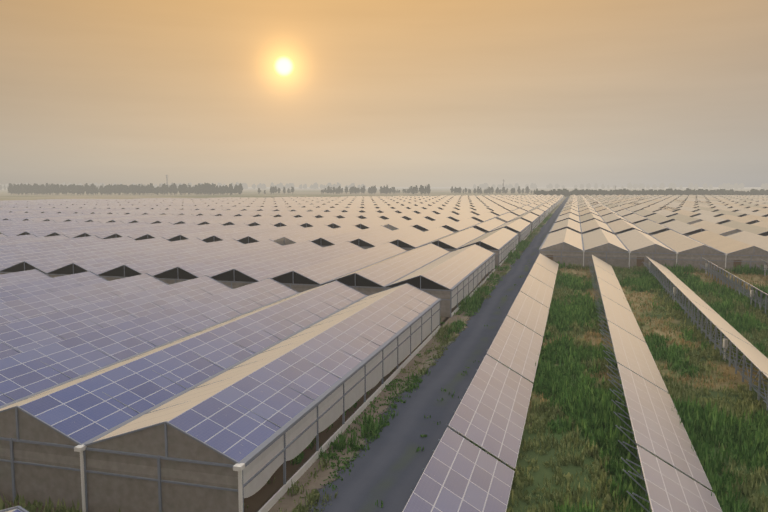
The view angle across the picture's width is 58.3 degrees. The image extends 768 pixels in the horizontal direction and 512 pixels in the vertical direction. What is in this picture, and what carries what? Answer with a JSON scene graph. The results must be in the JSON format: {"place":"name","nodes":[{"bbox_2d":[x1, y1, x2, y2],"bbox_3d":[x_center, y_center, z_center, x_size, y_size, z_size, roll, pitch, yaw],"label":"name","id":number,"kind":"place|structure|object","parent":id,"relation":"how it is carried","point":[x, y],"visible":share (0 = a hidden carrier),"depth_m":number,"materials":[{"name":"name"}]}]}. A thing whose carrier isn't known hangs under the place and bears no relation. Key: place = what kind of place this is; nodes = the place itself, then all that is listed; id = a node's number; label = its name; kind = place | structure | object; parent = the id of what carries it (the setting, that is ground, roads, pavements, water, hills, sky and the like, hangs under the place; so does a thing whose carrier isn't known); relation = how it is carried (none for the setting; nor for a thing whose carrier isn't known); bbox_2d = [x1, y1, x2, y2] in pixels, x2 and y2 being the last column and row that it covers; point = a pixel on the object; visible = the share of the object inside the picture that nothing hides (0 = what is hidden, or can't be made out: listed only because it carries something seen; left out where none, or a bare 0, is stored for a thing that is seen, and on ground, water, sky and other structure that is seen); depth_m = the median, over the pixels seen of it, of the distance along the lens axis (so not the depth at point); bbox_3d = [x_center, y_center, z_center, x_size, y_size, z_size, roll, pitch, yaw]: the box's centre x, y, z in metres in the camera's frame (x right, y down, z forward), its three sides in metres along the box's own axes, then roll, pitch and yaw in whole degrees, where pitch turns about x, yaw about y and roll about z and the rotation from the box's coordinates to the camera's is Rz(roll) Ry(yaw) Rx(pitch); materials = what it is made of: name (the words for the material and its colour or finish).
{"place":"outdoors","nodes":[
{"label":"outdoors","id":0,"kind":"place"},
{"bbox_2d":[2,197,535,511],"bbox_3d":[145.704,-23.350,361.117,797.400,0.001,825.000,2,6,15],"label":"greenhouse soil","id":1,"kind":"structure","parent":0,"point":[256,501],"depth_m":32.49,"materials":[{"name":"brown soil"}]},
{"bbox_2d":[0,506,28,511],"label":"greenhouse frame","id":2,"kind":"object","parent":1,"relation":"on","point":[20,508],"visible":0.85,"depth_m":19.49,"materials":[{"name":"grey metal"}]},
{"bbox_2d":[0,195,563,511],"bbox_3d":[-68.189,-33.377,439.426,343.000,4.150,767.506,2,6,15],"label":"greenhouse end walls","id":3,"kind":"structure","parent":1,"relation":"on","point":[107,493],"depth_m":27.52,"materials":[{"name":"grey plastic"}]},
{"bbox_2d":[0,203,553,511],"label":"greenhouse frame","id":4,"kind":"object","parent":3,"relation":"attached to","point":[250,457],"visible":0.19,"depth_m":36.69,"materials":[{"name":"grey metal"}]},
{"bbox_2d":[0,195,558,441],"bbox_3d":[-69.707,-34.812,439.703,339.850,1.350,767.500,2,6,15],"label":"greenhouse roof","id":5,"kind":"structure","parent":3,"relation":"attached to","point":[193,397],"depth_m":38.61,"materials":[{"name":"beige plastic"}]},
{"bbox_2d":[0,194,563,461],"bbox_3d":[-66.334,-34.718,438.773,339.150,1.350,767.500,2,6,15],"label":"solar panels","id":6,"kind":"object","parent":5,"relation":"attached to","point":[223,421],"visible":0.96,"depth_m":60.36,"materials":[{"name":"blue glass"}]},
{"bbox_2d":[0,195,559,289],"bbox_3d":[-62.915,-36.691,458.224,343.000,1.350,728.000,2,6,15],"label":"greenhouse gable nets","id":7,"kind":"object","parent":3,"relation":"attached to","point":[349,280],"visible":0.21,"depth_m":83.55,"materials":[{"name":"black"}]},
{"bbox_2d":[74,218,544,511],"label":"gutter","id":8,"kind":"structure","parent":3,"relation":"attached to","point":[280,492],"depth_m":32.00,"materials":[{"name":"white metal"}]},
{"bbox_2d":[0,215,767,511],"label":"weeds","id":9,"kind":"object","parent":1,"relation":"on","point":[757,499],"visible":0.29,"depth_m":39.04,"materials":[{"name":"green plant"}]},
{"bbox_2d":[0,187,767,263],"bbox_3d":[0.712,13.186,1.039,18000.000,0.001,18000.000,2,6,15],"label":"ground","id":10,"kind":"structure","parent":0,"point":[249,192],"depth_m":1103.23,"materials":[{"name":"soil"}]},
{"bbox_2d":[0,182,767,195],"bbox_3d":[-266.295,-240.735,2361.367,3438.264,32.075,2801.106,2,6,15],"label":"distant trees","id":11,"kind":"object","parent":10,"relation":"on","point":[115,188],"visible":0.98,"depth_m":1036.08,"materials":[{"name":"green plant"}]},
{"bbox_2d":[0,0,767,186],"label":"sky","id":12,"kind":"structure","parent":0,"point":[392,93],"materials":[{"name":"orange"}]},
{"bbox_2d":[243,197,562,497],"bbox_3d":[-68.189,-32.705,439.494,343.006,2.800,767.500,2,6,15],"label":"greenhouse side walls","id":13,"kind":"structure","parent":0,"point":[303,441],"depth_m":38.80,"materials":[{"name":"grey plastic"}]},
{"bbox_2d":[309,197,568,511],"bbox_3d":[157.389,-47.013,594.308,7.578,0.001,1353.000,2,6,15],"label":"road","id":14,"kind":"structure","parent":0,"point":[388,467],"depth_m":39.17,"materials":[{"name":"grey asphalt"}]},
{"bbox_2d":[256,264,767,511],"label":"ground","id":15,"kind":"structure","parent":0,"point":[288,503],"depth_m":41.12,"materials":[{"name":"green plant"}]},
{"bbox_2d":[290,212,767,511],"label":"lush weeds","id":16,"kind":"object","parent":15,"relation":"on","point":[585,402],"visible":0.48,"depth_m":40.48,"materials":[{"name":"green plant"}]},
{"bbox_2d":[411,259,767,511],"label":"panel support structure","id":17,"kind":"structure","parent":15,"relation":"on","point":[701,324],"depth_m":56.13,"materials":[{"name":"metal"}]},
{"bbox_2d":[402,257,767,511],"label":"panel frame","id":18,"kind":"object","parent":17,"relation":"on","point":[621,379],"visible":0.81,"depth_m":42.11,"materials":[{"name":"grey metal"}]},
{"bbox_2d":[403,254,767,511],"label":"solar panels","id":19,"kind":"object","parent":17,"relation":"on","point":[460,474],"visible":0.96,"depth_m":34.75,"materials":[{"name":"glass"}]},
{"bbox_2d":[614,262,766,510],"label":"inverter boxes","id":20,"kind":"object","parent":17,"relation":"attached to","point":[725,343],"visible":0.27,"depth_m":76.64,"materials":[{"name":"grey metal"}]},
{"bbox_2d":[435,252,767,407],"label":"dry weeds","id":21,"kind":"object","parent":15,"relation":"on","point":[665,327],"visible":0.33,"depth_m":60.28,"materials":[{"name":"brown plant"}]},
{"bbox_2d":[540,195,767,270],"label":"greenhouse end walls","id":22,"kind":"structure","parent":15,"relation":"on","point":[689,257],"depth_m":108.55,"materials":[{"name":"grey plastic"}]},
{"bbox_2d":[546,255,741,269],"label":"greenhouse right doors","id":23,"kind":"structure","parent":22,"relation":"in","point":[640,263],"depth_m":109.03,"materials":[{"name":"grey metal"}]},
{"bbox_2d":[539,204,767,269],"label":"greenhouse frame","id":24,"kind":"object","parent":22,"relation":"attached to","point":[579,215],"visible":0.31,"depth_m":122.93,"materials":[{"name":"grey metal"}]},
{"bbox_2d":[541,195,767,253],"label":"greenhouse roof film","id":25,"kind":"object","parent":22,"relation":"in","point":[748,236],"visible":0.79,"depth_m":186.85,"materials":[{"name":"white plastic"}]},
{"bbox_2d":[564,195,708,250],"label":"roof panels","id":26,"kind":"object","parent":25,"relation":"attached to","point":[573,238],"visible":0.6,"depth_m":155.65,"materials":[{"name":"beige plastic"}]},
{"bbox_2d":[583,251,727,266],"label":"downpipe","id":27,"kind":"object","parent":22,"relation":"attached to","point":[630,252],"depth_m":109.30,"materials":[{"name":"grey metal"}]},
{"bbox_2d":[552,195,767,235],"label":"greenhouse gable nets","id":28,"kind":"object","parent":22,"relation":"attached to","point":[699,230],"visible":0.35,"depth_m":237.36,"materials":[{"name":"black"}]}
]}

